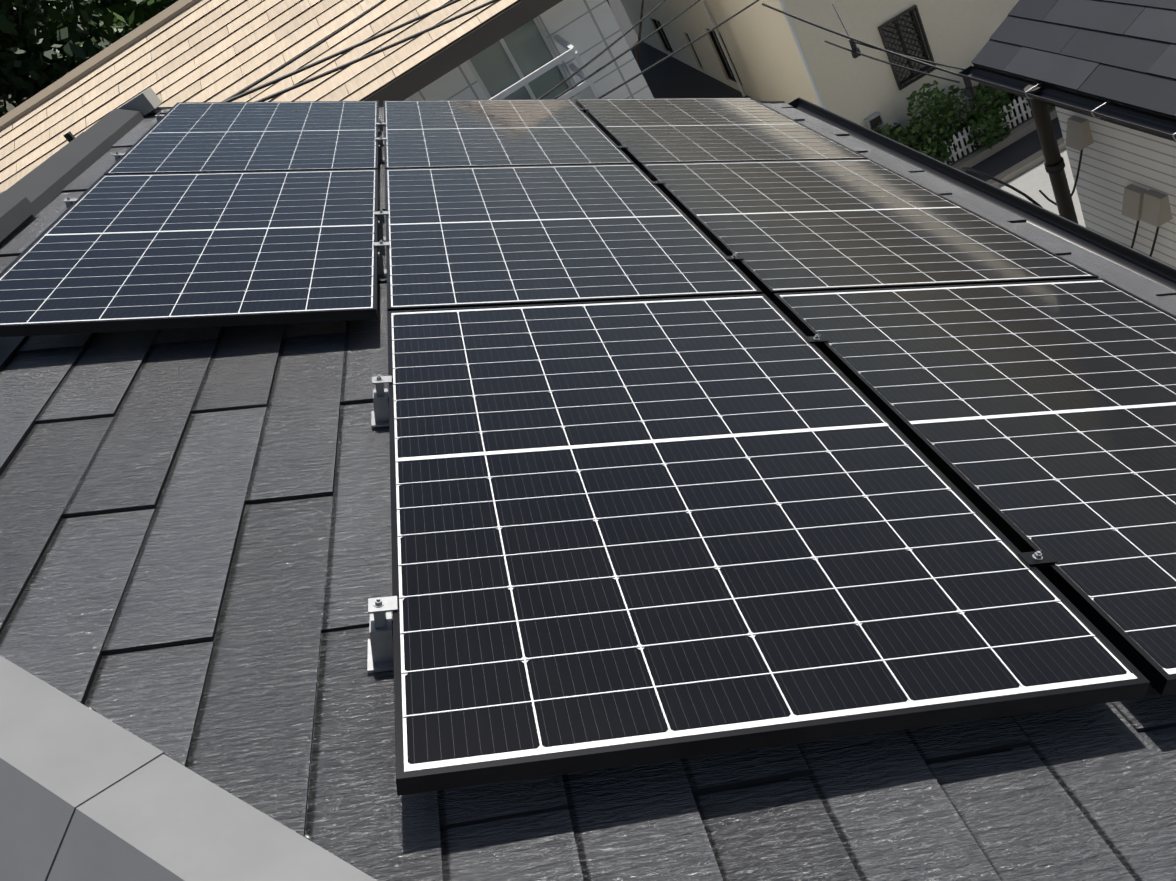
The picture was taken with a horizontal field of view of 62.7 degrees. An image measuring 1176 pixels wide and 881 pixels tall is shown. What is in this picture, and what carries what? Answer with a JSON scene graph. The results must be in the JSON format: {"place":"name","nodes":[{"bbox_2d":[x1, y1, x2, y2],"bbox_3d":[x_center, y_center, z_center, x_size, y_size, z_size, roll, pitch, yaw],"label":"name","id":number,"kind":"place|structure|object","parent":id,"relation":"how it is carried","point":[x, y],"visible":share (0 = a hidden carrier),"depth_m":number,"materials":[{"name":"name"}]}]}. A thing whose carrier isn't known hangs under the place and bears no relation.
{"place":"outdoors","nodes":[
{"label":"outdoors","id":0,"kind":"place"},
{"bbox_2d":[0,1,99,112],"label":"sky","id":1,"kind":"structure","parent":0,"point":[9,107],"materials":[{"name":"white"}]},
{"bbox_2d":[155,101,784,108],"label":"verge trim","id":2,"kind":"structure","parent":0,"point":[772,102],"depth_m":6.60,"materials":[{"name":"grey metal"}]},
{"bbox_2d":[0,0,976,194],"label":"overhead wires","id":3,"kind":"object","parent":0,"point":[969,89],"visible":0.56,"depth_m":8.55,"materials":[{"name":"black rubber"}]},
{"bbox_2d":[35,340,986,810],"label":"roof deck","id":4,"kind":"structure","parent":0,"point":[247,506],"depth_m":1.48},
{"bbox_2d":[620,0,1018,149],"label":"cream house","id":5,"kind":"structure","parent":0,"point":[761,49],"depth_m":16.81,"materials":[{"name":"paint"}]},
{"bbox_2d":[701,0,906,141],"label":"cream house fittings","id":6,"kind":"object","parent":5,"relation":"attached to","point":[873,120],"visible":0.19,"depth_m":16.91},
{"bbox_2d":[608,0,1062,181],"bbox_3d":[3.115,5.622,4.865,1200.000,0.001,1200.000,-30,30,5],"label":"asphalt ground","id":7,"kind":"structure","parent":0,"point":[671,77],"depth_m":28.09,"materials":[{"name":"grey asphalt"}]},
{"bbox_2d":[0,2,52,107],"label":"tree","id":8,"kind":"object","parent":7,"relation":"on","point":[21,100],"visible":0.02,"depth_m":30.06,"materials":[{"name":"green plant"}]},
{"bbox_2d":[0,0,83,112],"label":"tree","id":9,"kind":"object","parent":7,"relation":"on","point":[2,108],"depth_m":35.93,"materials":[{"name":"green plant"}]},
{"bbox_2d":[0,0,145,116],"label":"tree","id":10,"kind":"object","parent":7,"relation":"on","point":[48,45],"visible":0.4,"depth_m":21.89,"materials":[{"name":"green plant"}]},
{"bbox_2d":[84,0,177,46],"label":"tree","id":11,"kind":"object","parent":7,"relation":"on","point":[145,10],"visible":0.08,"depth_m":24.34,"materials":[{"name":"green plant"}]},
{"bbox_2d":[404,0,653,100],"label":"beige house walls","id":12,"kind":"structure","parent":7,"relation":"on","point":[588,30],"depth_m":14.61,"materials":[{"name":"white paint"}]},
{"bbox_2d":[0,0,200,130],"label":"beige ridge cap","id":13,"kind":"object","parent":12,"relation":"on","point":[116,48],"visible":0.9,"depth_m":16.53,"materials":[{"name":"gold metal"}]},
{"bbox_2d":[0,0,521,192],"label":"beige roof slates","id":14,"kind":"object","parent":12,"relation":"on","point":[229,48],"visible":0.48,"depth_m":15.16,"materials":[{"name":"brown"}]},
{"bbox_2d":[188,2,514,92],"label":"beige roof deck","id":15,"kind":"structure","parent":12,"relation":"on","point":[383,52],"depth_m":13.78,"materials":[{"name":"brown"}]},
{"bbox_2d":[363,0,562,104],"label":"beige house eaves","id":16,"kind":"object","parent":12,"relation":"attached to","point":[464,49],"depth_m":13.50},
{"bbox_2d":[489,35,599,102],"bbox_3d":[-1.622,-3.971,14.474,4.116,1.976,1.550,-30,30,5],"label":"balcony rail","id":17,"kind":"object","parent":12,"relation":"attached to","point":[591,92],"visible":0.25,"depth_m":13.32,"materials":[{"name":"white metal"}]},
{"bbox_2d":[607,0,643,63],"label":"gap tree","id":18,"kind":"object","parent":7,"relation":"on","point":[639,39],"visible":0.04,"depth_m":20.56,"materials":[{"name":"plant"}]},
{"bbox_2d":[938,98,1032,165],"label":"planting bed soil","id":19,"kind":"structure","parent":7,"relation":"on","point":[972,147],"depth_m":16.70,"materials":[{"name":"brown soil"}]},
{"bbox_2d":[870,122,912,145],"bbox_3d":[5.272,-5.006,16.930,0.874,1.053,0.843,-30,30,5],"label":"shrub","id":20,"kind":"object","parent":19,"relation":"on","point":[882,130],"visible":0.19,"depth_m":16.76,"materials":[{"name":"green plant"}]},
{"bbox_2d":[893,114,953,161],"bbox_3d":[5.802,-5.087,16.622,0.991,0.981,0.981,-30,30,5],"label":"shrub","id":21,"kind":"object","parent":19,"relation":"on","point":[914,132],"visible":0.46,"depth_m":16.45,"materials":[{"name":"green plant"}]},
{"bbox_2d":[910,138,951,164],"bbox_3d":[5.818,-4.769,16.447,0.690,0.680,0.728,-30,30,5],"label":"shrub","id":22,"kind":"object","parent":19,"relation":"on","point":[942,158],"visible":0.46,"depth_m":16.29,"materials":[{"name":"green plant"}]},
{"bbox_2d":[906,80,959,154],"bbox_3d":[5.929,-5.390,16.515,0.751,1.406,0.753,-30,30,5],"label":"shrub","id":23,"kind":"object","parent":19,"relation":"on","point":[933,99],"visible":0.65,"depth_m":16.34,"materials":[{"name":"green plant"}]},
{"bbox_2d":[929,85,982,144],"bbox_3d":[6.395,-5.578,16.711,0.858,1.043,0.866,-5,40,39],"label":"shrub","id":24,"kind":"object","parent":19,"relation":"on","point":[959,110],"visible":0.5,"depth_m":16.52,"materials":[{"name":"green plant"}]},
{"bbox_2d":[931,96,1031,163],"bbox_3d":[6.873,-5.367,16.531,3.945,0.460,0.038,-30,30,5],"label":"picket fence","id":25,"kind":"object","parent":19,"relation":"on","point":[1013,120],"visible":0.25,"depth_m":16.53,"materials":[{"name":"white wood"}]},
{"bbox_2d":[967,110,1011,150],"bbox_3d":[6.777,-5.271,16.391,0.723,0.563,0.692,-30,30,5],"label":"shrub","id":26,"kind":"object","parent":19,"relation":"on","point":[992,125],"visible":0.98,"depth_m":16.29,"materials":[{"name":"green plant"}]},
{"bbox_2d":[968,84,1013,131],"bbox_3d":[6.911,-5.705,16.540,0.676,0.911,0.698,-30,30,5],"label":"shrub","id":27,"kind":"object","parent":19,"relation":"on","point":[981,94],"visible":0.52,"depth_m":16.38,"materials":[{"name":"green plant"}]},
{"bbox_2d":[987,91,1029,119],"bbox_3d":[7.307,-5.939,16.638,0.763,0.779,0.753,-4,41,40],"label":"shrub","id":28,"kind":"object","parent":19,"relation":"on","point":[1009,95],"visible":0.08,"depth_m":16.57,"materials":[{"name":"green plant"}]},
{"bbox_2d":[952,107,1065,186],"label":"road kerbs","id":29,"kind":"structure","parent":7,"relation":"on","point":[1017,169],"depth_m":16.35,"materials":[{"name":"concrete"}]},
{"bbox_2d":[961,82,1077,223],"bbox_3d":[4.155,-0.897,8.485,0.429,4.830,1.290,-30,30,5],"label":"service pole","id":30,"kind":"object","parent":7,"relation":"on","point":[1054,164],"visible":0.42,"depth_m":7.21,"materials":[{"name":"black metal"}]},
{"bbox_2d":[789,97,1175,291],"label":"eave gutter","id":31,"kind":"object","parent":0,"point":[1130,259],"visible":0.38,"depth_m":4.41,"materials":[{"name":"black metal"}]},
{"bbox_2d":[998,148,1085,226],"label":"pavement","id":32,"kind":"structure","parent":0,"point":[1032,181],"depth_m":14.99,"materials":[{"name":"grey concrete"}]},
{"bbox_2d":[1055,106,1175,267],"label":"house walls","id":33,"kind":"structure","parent":0,"point":[1116,160],"depth_m":7.38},
{"bbox_2d":[958,64,1175,141],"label":"roof gutter","id":34,"kind":"object","parent":33,"relation":"attached to","point":[1149,122],"visible":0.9,"depth_m":6.49,"materials":[{"name":"black metal"}]},
{"bbox_2d":[971,0,1175,117],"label":"roof slates","id":35,"kind":"object","parent":33,"relation":"on","point":[1121,51],"visible":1,"depth_m":6.55,"materials":[{"name":"black stone"}]},
{"bbox_2d":[1039,115,1172,256],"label":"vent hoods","id":36,"kind":"object","parent":33,"relation":"attached to","point":[1151,207],"visible":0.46,"depth_m":7.25,"materials":[{"name":"beige"}]},
{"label":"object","id":37,"kind":"object","parent":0,"visible":0},
{"bbox_2d":[0,103,1175,880],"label":"roof slates","id":38,"kind":"object","parent":37,"relation":"on","point":[164,593],"visible":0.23,"depth_m":1.60,"materials":[{"name":"grey stone"}]},
{"bbox_2d":[117,87,161,115],"bbox_3d":[-2.751,-1.977,5.806,0.320,0.105,0.220,-30,30,5],"label":"ridge end cap","id":39,"kind":"object","parent":38,"relation":"on","point":[146,101],"visible":0.5,"depth_m":5.71,"materials":[{"name":"grey metal"}]},
{"bbox_2d":[0,656,376,880],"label":"hip cap","id":40,"kind":"object","parent":38,"relation":"attached to","point":[88,794],"visible":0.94,"depth_m":1.30,"materials":[{"name":"metal"}]},
{"bbox_2d":[63,107,1056,672],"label":"mounting brackets","id":41,"kind":"object","parent":38,"relation":"on","point":[381,657],"visible":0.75,"depth_m":1.75,"materials":[{"name":"silver metal"}]},
{"bbox_2d":[0,98,1175,795],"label":"solar panels","id":42,"kind":"object","parent":38,"relation":"on","point":[668,480],"visible":1,"depth_m":2.29,"materials":[{"name":"black"}]},
{"label":"roof face","id":43,"kind":"object","parent":37,"relation":"attached to","visible":0},
{"bbox_2d":[0,109,143,244],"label":"ridge cap","id":44,"kind":"object","parent":43,"relation":"on","point":[27,198],"visible":0.9,"depth_m":4.38,"materials":[{"name":"grey metal"}]}
]}

